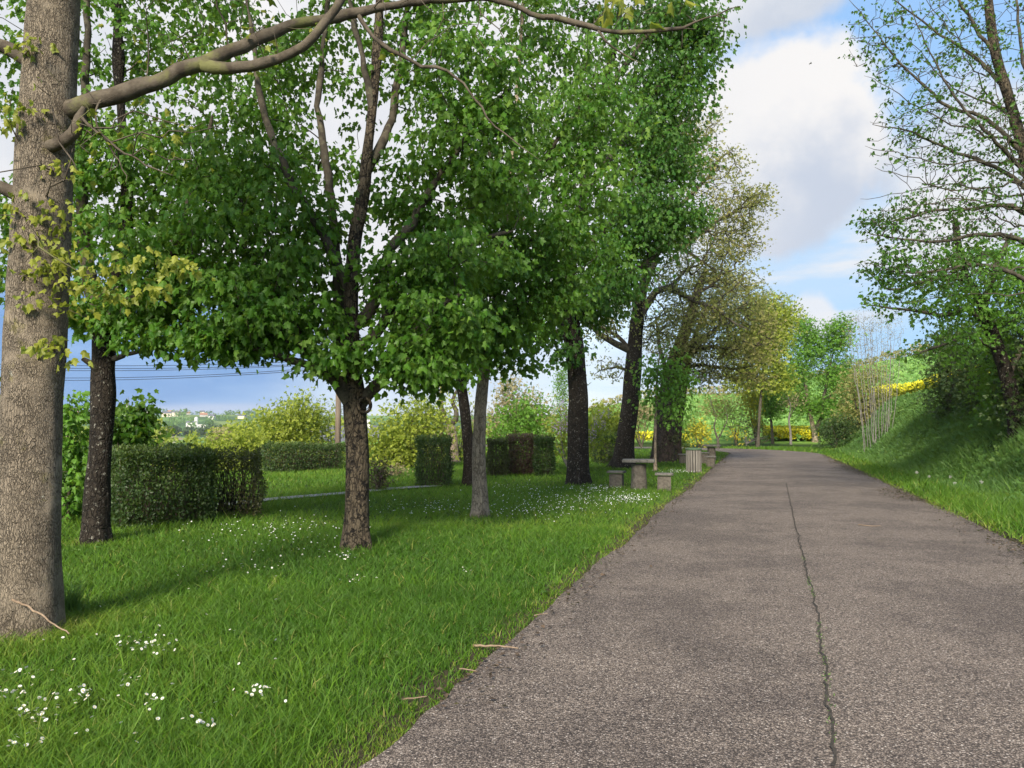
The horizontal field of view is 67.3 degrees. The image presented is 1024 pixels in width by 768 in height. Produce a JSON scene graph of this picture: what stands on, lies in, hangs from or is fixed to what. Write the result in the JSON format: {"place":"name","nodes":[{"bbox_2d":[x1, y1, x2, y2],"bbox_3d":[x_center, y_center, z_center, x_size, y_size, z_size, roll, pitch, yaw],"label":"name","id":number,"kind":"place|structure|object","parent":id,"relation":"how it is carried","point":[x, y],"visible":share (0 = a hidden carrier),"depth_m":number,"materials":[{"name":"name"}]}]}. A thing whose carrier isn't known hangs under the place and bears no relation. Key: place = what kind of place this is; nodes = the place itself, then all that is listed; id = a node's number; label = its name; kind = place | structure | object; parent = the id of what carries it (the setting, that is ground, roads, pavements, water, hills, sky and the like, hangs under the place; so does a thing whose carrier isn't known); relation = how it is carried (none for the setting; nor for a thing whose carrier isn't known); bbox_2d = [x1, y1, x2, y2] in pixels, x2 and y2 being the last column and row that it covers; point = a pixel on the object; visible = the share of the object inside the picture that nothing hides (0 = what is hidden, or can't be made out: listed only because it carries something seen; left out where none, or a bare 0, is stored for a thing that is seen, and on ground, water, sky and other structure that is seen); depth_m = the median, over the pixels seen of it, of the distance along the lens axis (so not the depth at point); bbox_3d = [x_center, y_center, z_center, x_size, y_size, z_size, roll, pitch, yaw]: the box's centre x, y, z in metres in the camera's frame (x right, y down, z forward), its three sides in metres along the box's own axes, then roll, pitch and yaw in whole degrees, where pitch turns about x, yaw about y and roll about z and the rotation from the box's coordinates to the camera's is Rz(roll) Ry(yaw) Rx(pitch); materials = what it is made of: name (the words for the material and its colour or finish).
{"place":"outdoors","nodes":[
{"label":"outdoors","id":0,"kind":"place"},
{"bbox_2d":[229,485,440,504],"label":"path","id":1,"kind":"structure","parent":0,"point":[265,499],"depth_m":17.29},
{"bbox_2d":[0,354,1023,767],"bbox_3d":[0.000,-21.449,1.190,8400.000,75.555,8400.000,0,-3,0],"label":"ground","id":2,"kind":"structure","parent":0,"point":[778,442],"depth_m":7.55,"materials":[{"name":"green plant"}]},
{"bbox_2d":[11,598,69,633],"bbox_3d":[-3.314,1.631,5.402,0.463,0.233,0.029,-1,-3,11],"label":"fallen stick","id":3,"kind":"object","parent":2,"relation":"on","point":[31,609],"visible":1,"depth_m":5.40,"materials":[{"name":"beige wood"}]},
{"bbox_2d":[64,576,97,615],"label":"grass tuft","id":4,"kind":"object","parent":2,"relation":"on","point":[74,595],"visible":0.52,"depth_m":6.29,"materials":[{"name":"green plant"}]},
{"bbox_2d":[62,389,114,522],"bbox_3d":[-7.169,1.383,12.495,1.176,2.650,1.518,0,-3,0],"label":"shrub","id":5,"kind":"object","parent":2,"relation":"on","point":[73,452],"visible":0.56,"depth_m":12.44,"materials":[{"name":"green plant"}]},
{"bbox_2d":[80,388,176,500],"bbox_3d":[-6.809,1.227,13.652,1.523,2.327,1.611,-2,-4,36],"label":"shrub","id":6,"kind":"object","parent":2,"relation":"on","point":[138,424],"visible":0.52,"depth_m":13.45,"materials":[{"name":"green plant"}]},
{"bbox_2d":[0,0,272,546],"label":"maple tree","id":7,"kind":"object","parent":2,"relation":"on","point":[113,325],"visible":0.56,"depth_m":10.11,"materials":[{"name":"green plant"}]},
{"bbox_2d":[113,431,188,473],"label":"shrub","id":8,"kind":"object","parent":2,"relation":"on","point":[156,440],"visible":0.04,"depth_m":26.86,"materials":[{"name":"green plant"}]},
{"bbox_2d":[162,411,171,416],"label":"house","id":9,"kind":"structure","parent":2,"relation":"on","point":[167,412],"depth_m":1637.11,"materials":[{"name":"stone"}]},
{"bbox_2d":[111,440,224,529],"bbox_3d":[-5.643,1.571,12.315,1.759,1.351,1.358,3,-4,-42],"label":"clipped hedge","id":10,"kind":"object","parent":2,"relation":"on","point":[125,512],"visible":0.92,"depth_m":12.03,"materials":[{"name":"green plant"}]},
{"bbox_2d":[158,429,232,471],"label":"shrub","id":11,"kind":"object","parent":2,"relation":"on","point":[216,441],"visible":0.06,"depth_m":27.70,"materials":[{"name":"green plant"}]},
{"bbox_2d":[186,417,207,427],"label":"farm","id":12,"kind":"object","parent":2,"relation":"on","point":[196,419],"visible":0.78,"depth_m":1325.67,"materials":[{"name":"stone"}]},
{"bbox_2d":[75,407,324,428],"bbox_3d":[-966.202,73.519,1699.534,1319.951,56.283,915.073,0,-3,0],"label":"woodland","id":13,"kind":"object","parent":2,"relation":"on","point":[185,412],"visible":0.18,"depth_m":1534.79,"materials":[{"name":"green plant"}]},
{"bbox_2d":[199,413,207,416],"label":"house","id":14,"kind":"structure","parent":2,"relation":"on","point":[203,414],"depth_m":1669.93,"materials":[{"name":"tile"}]},
{"bbox_2d":[159,422,249,436],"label":"woodland","id":15,"kind":"object","parent":2,"relation":"on","point":[187,429],"visible":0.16,"depth_m":996.84,"materials":[{"name":"green plant"}]},
{"bbox_2d":[69,417,343,442],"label":"woodland","id":16,"kind":"object","parent":2,"relation":"on","point":[194,437],"visible":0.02,"depth_m":174.86,"materials":[{"name":"green plant"}]},
{"bbox_2d":[204,423,237,445],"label":"shrub","id":17,"kind":"object","parent":2,"relation":"on","point":[223,430],"visible":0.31,"depth_m":119.28,"materials":[{"name":"green plant"}]},
{"bbox_2d":[198,445,268,517],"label":"clipped hedge","id":18,"kind":"object","parent":2,"relation":"on","point":[252,466],"visible":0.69,"depth_m":13.18,"materials":[{"name":"green plant"}]},
{"bbox_2d":[238,414,246,418],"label":"house","id":19,"kind":"structure","parent":2,"relation":"on","point":[240,416],"depth_m":1618.54,"materials":[{"name":"stone"}]},
{"bbox_2d":[204,411,288,471],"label":"shrub","id":20,"kind":"object","parent":2,"relation":"on","point":[246,440],"visible":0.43,"depth_m":27.55,"materials":[{"name":"green plant"}]},
{"bbox_2d":[236,385,345,465],"bbox_3d":[-9.001,2.013,31.841,4.876,4.098,3.899,0,-3,0],"label":"shrub","id":21,"kind":"object","parent":2,"relation":"on","point":[292,423],"visible":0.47,"depth_m":31.51,"materials":[{"name":"green plant"}]},
{"bbox_2d":[258,440,345,472],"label":"clipped hedge","id":22,"kind":"object","parent":2,"relation":"on","point":[311,461],"visible":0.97,"depth_m":27.05,"materials":[{"name":"green plant"}]},
{"bbox_2d":[298,398,345,462],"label":"shrub","id":23,"kind":"object","parent":2,"relation":"on","point":[329,437],"visible":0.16,"depth_m":32.98,"materials":[{"name":"green plant"}]},
{"bbox_2d":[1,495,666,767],"bbox_3d":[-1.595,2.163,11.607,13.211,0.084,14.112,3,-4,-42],"label":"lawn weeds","id":24,"kind":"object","parent":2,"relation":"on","point":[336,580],"visible":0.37,"depth_m":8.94,"materials":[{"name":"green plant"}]},
{"bbox_2d":[335,395,340,461],"bbox_3d":[-7.003,1.031,30.991,0.450,4.782,0.260,0,-3,0],"label":"utility pole","id":25,"kind":"object","parent":2,"relation":"on","point":[338,421],"visible":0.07,"depth_m":30.88,"materials":[{"name":"brown wood"}]},
{"bbox_2d":[0,366,286,370],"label":"overhead cable","id":26,"kind":"object","parent":25,"relation":"attached to","point":[156,370],"visible":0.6,"depth_m":32.00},
{"bbox_2d":[70,365,279,368],"bbox_3d":[-17.430,-0.827,32.161,20.676,0.395,0.154,0,-3,6],"label":"overhead cable","id":27,"kind":"object","parent":25,"relation":"attached to","point":[155,368],"visible":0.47,"depth_m":32.01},
{"bbox_2d":[70,362,280,365],"bbox_3d":[-17.441,-0.948,32.096,20.680,0.423,0.031,0,-3,6],"label":"overhead cable","id":28,"kind":"object","parent":25,"relation":"attached to","point":[155,365],"visible":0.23,"depth_m":31.84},
{"bbox_2d":[65,370,302,380],"bbox_3d":[-17.416,-0.380,32.136,20.653,0.458,0.154,0,-3,6],"label":"overhead cable","id":29,"kind":"object","parent":25,"relation":"attached to","point":[174,378],"visible":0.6,"depth_m":31.78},
{"bbox_2d":[115,370,285,377],"bbox_3d":[-17.421,-0.459,32.120,20.659,0.424,0.112,0,-3,6],"label":"overhead cable","id":30,"kind":"object","parent":25,"relation":"attached to","point":[195,375],"visible":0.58,"depth_m":31.71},
{"bbox_2d":[319,420,379,441],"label":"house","id":31,"kind":"structure","parent":2,"relation":"on","point":[342,439],"depth_m":88.91,"materials":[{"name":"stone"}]},
{"bbox_2d":[130,0,579,550],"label":"maple tree","id":32,"kind":"object","parent":2,"relation":"on","point":[268,309],"visible":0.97,"depth_m":9.73,"materials":[{"name":"green plant"}]},
{"bbox_2d":[0,0,738,642],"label":"maple tree","id":33,"kind":"object","parent":2,"relation":"on","point":[50,112],"visible":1,"depth_m":5.70,"materials":[{"name":"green plant"}]},
{"bbox_2d":[369,454,398,491],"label":"shrub","id":34,"kind":"object","parent":2,"relation":"on","point":[379,473],"visible":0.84,"depth_m":18.44,"materials":[{"name":"green plant"}]},
{"bbox_2d":[384,460,413,476],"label":"shrub","id":35,"kind":"object","parent":2,"relation":"on","point":[395,471],"visible":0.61,"depth_m":23.84,"materials":[{"name":"green plant"}]},
{"bbox_2d":[402,696,426,699],"bbox_3d":[-0.560,1.797,4.402,0.150,0.013,0.015,1,-3,-22],"label":"fallen stick","id":36,"kind":"object","parent":2,"relation":"on","point":[413,698],"visible":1,"depth_m":4.39,"materials":[{"name":"brown wood"}]},
{"bbox_2d":[367,391,462,468],"bbox_3d":[-4.079,2.051,29.977,4.494,4.007,4.026,0,-3,0],"label":"shrub","id":37,"kind":"object","parent":2,"relation":"on","point":[402,443],"visible":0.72,"depth_m":29.38,"materials":[{"name":"green plant"}]},
{"bbox_2d":[412,432,454,486],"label":"clipped hedge","id":38,"kind":"object","parent":2,"relation":"on","point":[422,462],"visible":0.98,"depth_m":19.80,"materials":[{"name":"green plant"}]},
{"bbox_2d":[178,469,691,548],"bbox_3d":[1.974,2.480,18.101,6.192,0.115,20.747,-2,-4,36],"label":"daisy carpet","id":39,"kind":"object","parent":2,"relation":"on","point":[501,509],"visible":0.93,"depth_m":14.78,"materials":[{"name":"white plant"}]},
{"bbox_2d":[427,386,471,462],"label":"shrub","id":40,"kind":"object","parent":2,"relation":"on","point":[456,413],"visible":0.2,"depth_m":33.84,"materials":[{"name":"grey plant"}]},
{"bbox_2d":[427,400,492,459],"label":"shrub","id":41,"kind":"object","parent":2,"relation":"on","point":[460,441],"visible":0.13,"depth_m":35.83,"materials":[{"name":"green plant"}]},
{"bbox_2d":[369,299,569,486],"bbox_3d":[-1.149,-0.101,20.457,5.437,5.728,4.078,0,-3,0],"label":"maple tree","id":42,"kind":"object","parent":2,"relation":"on","point":[465,419],"visible":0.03,"depth_m":20.34,"materials":[{"name":"green plant"}]},
{"bbox_2d":[472,644,517,648],"bbox_3d":[-0.121,1.857,5.445,0.342,0.023,0.032,-1,-3,12],"label":"fallen stick","id":43,"kind":"object","parent":2,"relation":"on","point":[481,645],"visible":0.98,"depth_m":5.44,"materials":[{"name":"beige wood"}]},
{"bbox_2d":[486,436,509,475],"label":"clipped hedge","id":44,"kind":"object","parent":2,"relation":"on","point":[491,454],"visible":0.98,"depth_m":24.20,"materials":[{"name":"green plant"}]},
{"bbox_2d":[471,366,560,452],"bbox_3d":[0.140,1.445,39.882,4.909,4.856,3.531,0,-3,0],"label":"shrub","id":45,"kind":"object","parent":2,"relation":"on","point":[502,399],"visible":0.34,"depth_m":39.75,"materials":[{"name":"green plant"}]},
{"bbox_2d":[506,431,535,474],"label":"clipped hedge","id":46,"kind":"object","parent":2,"relation":"on","point":[516,465],"visible":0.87,"depth_m":25.02,"materials":[{"name":"plant"}]},
{"bbox_2d":[486,384,566,469],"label":"shrub","id":47,"kind":"object","parent":2,"relation":"on","point":[523,419],"visible":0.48,"depth_m":28.72,"materials":[{"name":"green plant"}]},
{"bbox_2d":[395,0,664,518],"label":"maple tree","id":48,"kind":"object","parent":2,"relation":"on","point":[556,230],"visible":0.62,"depth_m":13.13,"materials":[{"name":"green plant"}]},
{"bbox_2d":[531,433,555,475],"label":"clipped hedge","id":49,"kind":"object","parent":2,"relation":"on","point":[548,463],"visible":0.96,"depth_m":24.39,"materials":[{"name":"green plant"}]},
{"bbox_2d":[546,361,568,443],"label":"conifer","id":50,"kind":"object","parent":2,"relation":"on","point":[562,378],"visible":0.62,"depth_m":45.94,"materials":[{"name":"green plant"}]},
{"bbox_2d":[535,394,621,466],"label":"lilac bush","id":51,"kind":"object","parent":2,"relation":"on","point":[598,433],"visible":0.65,"depth_m":26.81,"materials":[{"name":"green plant"}]},
{"bbox_2d":[560,394,621,415],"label":"field hedge","id":52,"kind":"object","parent":2,"relation":"on","point":[618,398],"visible":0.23,"depth_m":204.62,"materials":[{"name":"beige plant"}]},
{"bbox_2d":[589,430,616,463],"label":"trimmed bush","id":53,"kind":"object","parent":2,"relation":"on","point":[609,452],"visible":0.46,"depth_m":32.43,"materials":[{"name":"green plant"}]},
{"bbox_2d":[607,470,625,487],"bbox_3d":[2.684,2.481,19.736,0.440,0.502,0.360,-1,-3,18],"label":"stone stool","id":54,"kind":"object","parent":2,"relation":"on","point":[616,479],"visible":0.78,"depth_m":19.61,"materials":[{"name":"stone"}]},
{"bbox_2d":[588,397,651,458],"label":"shrub","id":55,"kind":"object","parent":2,"relation":"on","point":[614,421],"visible":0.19,"depth_m":37.60,"materials":[{"name":"green plant"}]},
{"bbox_2d":[514,0,746,485],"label":"maple tree","id":56,"kind":"object","parent":2,"relation":"on","point":[655,224],"visible":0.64,"depth_m":20.70,"materials":[{"name":"green plant"}]},
{"bbox_2d":[613,394,654,449],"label":"shrub","id":57,"kind":"object","parent":2,"relation":"on","point":[640,416],"visible":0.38,"depth_m":51.82,"materials":[{"name":"green plant"}]},
{"bbox_2d":[622,459,654,489],"bbox_3d":[3.155,2.276,19.125,0.800,0.808,0.640,-1,-3,9],"label":"picnic table","id":58,"kind":"object","parent":2,"relation":"on","point":[638,476],"visible":0.81,"depth_m":18.96,"materials":[{"name":"stone"}]},
{"bbox_2d":[324,352,978,444],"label":"rape crop","id":59,"kind":"object","parent":2,"relation":"on","point":[911,365],"visible":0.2,"depth_m":103.95,"materials":[{"name":"yellow plant"}]},
{"bbox_2d":[655,472,672,490],"bbox_3d":[3.756,2.446,18.966,0.440,0.502,0.360,-1,-3,12],"label":"stone stool","id":60,"kind":"object","parent":2,"relation":"on","point":[663,480],"visible":0.78,"depth_m":18.82,"materials":[{"name":"stone"}]},
{"bbox_2d":[625,342,717,470],"bbox_3d":[5.540,0.843,27.387,2.545,4.650,2.641,3,-4,-43],"label":"sapling","id":61,"kind":"object","parent":2,"relation":"on","point":[653,377],"visible":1,"depth_m":27.28,"materials":[{"name":"green plant"}]},
{"bbox_2d":[640,387,706,398],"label":"field hedge","id":62,"kind":"object","parent":2,"relation":"on","point":[703,391],"visible":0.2,"depth_m":209.40,"materials":[{"name":"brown plant"}]},
{"bbox_2d":[678,454,685,463],"bbox_3d":[7.319,3.228,32.796,0.440,0.502,0.360,-1,-3,18],"label":"stone stool","id":63,"kind":"object","parent":2,"relation":"on","point":[682,459],"visible":0.5,"depth_m":32.67,"materials":[{"name":"stone"}]},
{"bbox_2d":[583,103,783,468],"bbox_3d":[6.408,-3.894,30.146,8.504,14.546,4.907,0,-3,0],"label":"oak tree","id":64,"kind":"object","parent":2,"relation":"on","point":[626,431],"visible":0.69,"depth_m":29.73,"materials":[{"name":"green plant"}]},
{"bbox_2d":[681,411,701,453],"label":"shrub","id":65,"kind":"object","parent":2,"relation":"on","point":[686,441],"visible":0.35,"depth_m":42.67,"materials":[{"name":"green plant"}]},
{"bbox_2d":[685,448,701,472],"bbox_3d":[6.304,2.643,26.685,0.570,0.870,0.570,0,-3,0],"label":"litter bin","id":66,"kind":"object","parent":2,"relation":"on","point":[693,460],"visible":0.92,"depth_m":26.47,"materials":[{"name":"grey wood"}]},
{"bbox_2d":[683,415,718,447],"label":"gorse bush","id":67,"kind":"object","parent":2,"relation":"on","point":[700,430],"visible":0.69,"depth_m":57.73,"materials":[{"name":"yellow plant"}]},
{"bbox_2d":[701,452,708,463],"bbox_3d":[8.185,3.198,32.798,0.440,0.582,0.360,-1,-3,18],"label":"stone stool","id":68,"kind":"object","parent":2,"relation":"on","point":[703,454],"visible":0.48,"depth_m":32.65,"materials":[{"name":"stone"}]},
{"bbox_2d":[704,456,715,467],"bbox_3d":[7.931,3.126,30.720,0.440,0.502,0.360,-1,-3,18],"label":"stone stool","id":69,"kind":"object","parent":2,"relation":"on","point":[710,462],"visible":0.78,"depth_m":30.57,"materials":[{"name":"stone"}]},
{"bbox_2d":[702,445,720,460],"bbox_3d":[9.261,3.227,35.698,0.800,0.808,0.640,-1,-3,18],"label":"picnic table","id":70,"kind":"object","parent":2,"relation":"on","point":[711,450],"visible":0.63,"depth_m":35.53,"materials":[{"name":"stone"}]},
{"bbox_2d":[642,258,792,461],"bbox_3d":[8.964,-1.170,34.809,7.211,9.504,4.813,-1,-3,17],"label":"oak tree","id":71,"kind":"object","parent":2,"relation":"on","point":[666,441],"visible":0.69,"depth_m":34.45,"materials":[{"name":"green plant"}]},
{"bbox_2d":[703,385,738,395],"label":"field hedge","id":72,"kind":"object","parent":2,"relation":"on","point":[720,390],"visible":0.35,"depth_m":214.81,"materials":[{"name":"beige plant"}]},
{"bbox_2d":[692,389,758,442],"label":"shrub","id":73,"kind":"object","parent":2,"relation":"on","point":[706,413],"visible":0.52,"depth_m":65.84,"materials":[{"name":"green plant"}]},
{"bbox_2d":[704,394,748,447],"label":"tree","id":74,"kind":"object","parent":2,"relation":"on","point":[715,413],"visible":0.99,"depth_m":55.87,"materials":[{"name":"green plant"}]},
{"bbox_2d":[662,268,796,460],"bbox_3d":[10.219,-1.055,36.826,7.009,9.505,4.308,1,-3,-23],"label":"oak tree","id":75,"kind":"object","parent":2,"relation":"on","point":[678,448],"visible":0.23,"depth_m":36.41,"materials":[{"name":"green plant"}]},
{"bbox_2d":[724,420,749,445],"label":"gorse bush","id":76,"kind":"object","parent":2,"relation":"on","point":[735,437],"visible":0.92,"depth_m":59.81,"materials":[{"name":"yellow plant"}]},
{"bbox_2d":[735,387,770,444],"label":"tree","id":77,"kind":"object","parent":2,"relation":"on","point":[752,402],"visible":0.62,"depth_m":61.78,"materials":[{"name":"green plant"}]},
{"bbox_2d":[731,412,774,445],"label":"thicket","id":78,"kind":"object","parent":2,"relation":"on","point":[746,439],"visible":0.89,"depth_m":60.83,"materials":[{"name":"green plant"}]},
{"bbox_2d":[711,289,808,446],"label":"ash tree","id":79,"kind":"object","parent":2,"relation":"on","point":[781,368],"visible":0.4,"depth_m":55.77,"materials":[{"name":"green plant"}]},
{"bbox_2d":[751,383,792,443],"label":"tree","id":80,"kind":"object","parent":2,"relation":"on","point":[771,412],"visible":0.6,"depth_m":63.68,"materials":[{"name":"green plant"}]},
{"bbox_2d":[775,388,806,444],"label":"tree","id":81,"kind":"object","parent":2,"relation":"on","point":[789,425],"visible":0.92,"depth_m":62.89,"materials":[{"name":"green plant"}]},
{"bbox_2d":[775,310,872,441],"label":"ash tree","id":82,"kind":"object","parent":2,"relation":"on","point":[813,350],"visible":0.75,"depth_m":65.65,"materials":[{"name":"green plant"}]},
{"bbox_2d":[636,354,1023,441],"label":"rape flowers","id":83,"kind":"object","parent":2,"relation":"on","point":[782,432],"visible":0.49,"depth_m":66.34,"materials":[{"name":"yellow plant"}]},
{"bbox_2d":[806,413,863,448],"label":"shrub","id":84,"kind":"object","parent":2,"relation":"on","point":[835,429],"visible":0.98,"depth_m":51.59,"materials":[{"name":"green plant"}]},
{"bbox_2d":[763,349,908,392],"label":"field hedge","id":85,"kind":"object","parent":2,"relation":"on","point":[884,355],"visible":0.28,"depth_m":210.47,"materials":[{"name":"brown plant"}]},
{"bbox_2d":[821,354,904,439],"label":"willow shrub","id":86,"kind":"object","parent":2,"relation":"on","point":[855,401],"visible":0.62,"depth_m":53.61,"materials":[{"name":"green plant"}]},
{"bbox_2d":[837,302,908,451],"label":"poplar clump","id":87,"kind":"object","parent":2,"relation":"on","point":[871,367],"visible":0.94,"depth_m":41.95,"materials":[{"name":"grey plant"}]},
{"bbox_2d":[825,368,1023,509],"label":"grassy bank","id":88,"kind":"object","parent":2,"relation":"on","point":[907,428],"visible":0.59,"depth_m":26.51,"materials":[{"name":"green plant"}]},
{"bbox_2d":[837,0,1023,305],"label":"maple tree","id":89,"kind":"object","parent":2,"relation":"on","point":[1000,77],"visible":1,"depth_m":15.95,"materials":[{"name":"green plant"}]},
{"bbox_2d":[903,343,961,355],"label":"field hedge","id":90,"kind":"object","parent":2,"relation":"on","point":[920,345],"visible":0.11,"depth_m":190.71,"materials":[{"name":"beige plant"}]},
{"bbox_2d":[857,218,1023,437],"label":"maple tree","id":91,"kind":"object","parent":2,"relation":"on","point":[982,313],"visible":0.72,"depth_m":20.65,"materials":[{"name":"green plant"}]},
{"bbox_2d":[907,319,977,424],"bbox_3d":[17.631,-0.642,31.165,2.655,4.700,3.400,0,-3,0],"label":"hedgerow bush","id":92,"kind":"object","parent":2,"relation":"on","point":[940,392],"visible":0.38,"depth_m":31.08,"materials":[{"name":"green plant"}]},
{"bbox_2d":[925,297,1021,420],"bbox_3d":[16.568,-0.989,27.014,3.254,5.099,3.552,0,-3,0],"label":"hedgerow bush","id":93,"kind":"object","parent":2,"relation":"on","point":[959,386],"visible":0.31,"depth_m":27.08,"materials":[{"name":"green plant"}]},
{"bbox_2d":[946,313,1023,426],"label":"hedgerow bush","id":94,"kind":"object","parent":2,"relation":"on","point":[991,377],"visible":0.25,"depth_m":23.64,"materials":[{"name":"green plant"}]},
{"bbox_2d":[973,249,1023,450],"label":"hedgerow bush","id":95,"kind":"object","parent":2,"relation":"on","point":[1020,373],"visible":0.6,"depth_m":21.16,"materials":[{"name":"green plant"}]},
{"bbox_2d":[0,0,1023,415],"label":"sky","id":96,"kind":"structure","parent":0,"point":[808,127],"materials":[{"name":"blue"}]},
{"bbox_2d":[358,445,1023,767],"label":"road","id":97,"kind":"structure","parent":0,"point":[696,645],"depth_m":5.43,"materials":[{"name":"grey asphalt"}]},
{"bbox_2d":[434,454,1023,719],"bbox_3d":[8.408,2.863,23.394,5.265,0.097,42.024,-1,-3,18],"label":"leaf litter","id":98,"kind":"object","parent":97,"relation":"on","point":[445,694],"visible":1,"depth_m":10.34,"materials":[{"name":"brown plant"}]},
{"bbox_2d":[802,557,836,742],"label":"moss tufts","id":99,"kind":"object","parent":97,"relation":"on","point":[823,660],"visible":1,"depth_m":5.03,"materials":[{"name":"green plant"}]}
]}

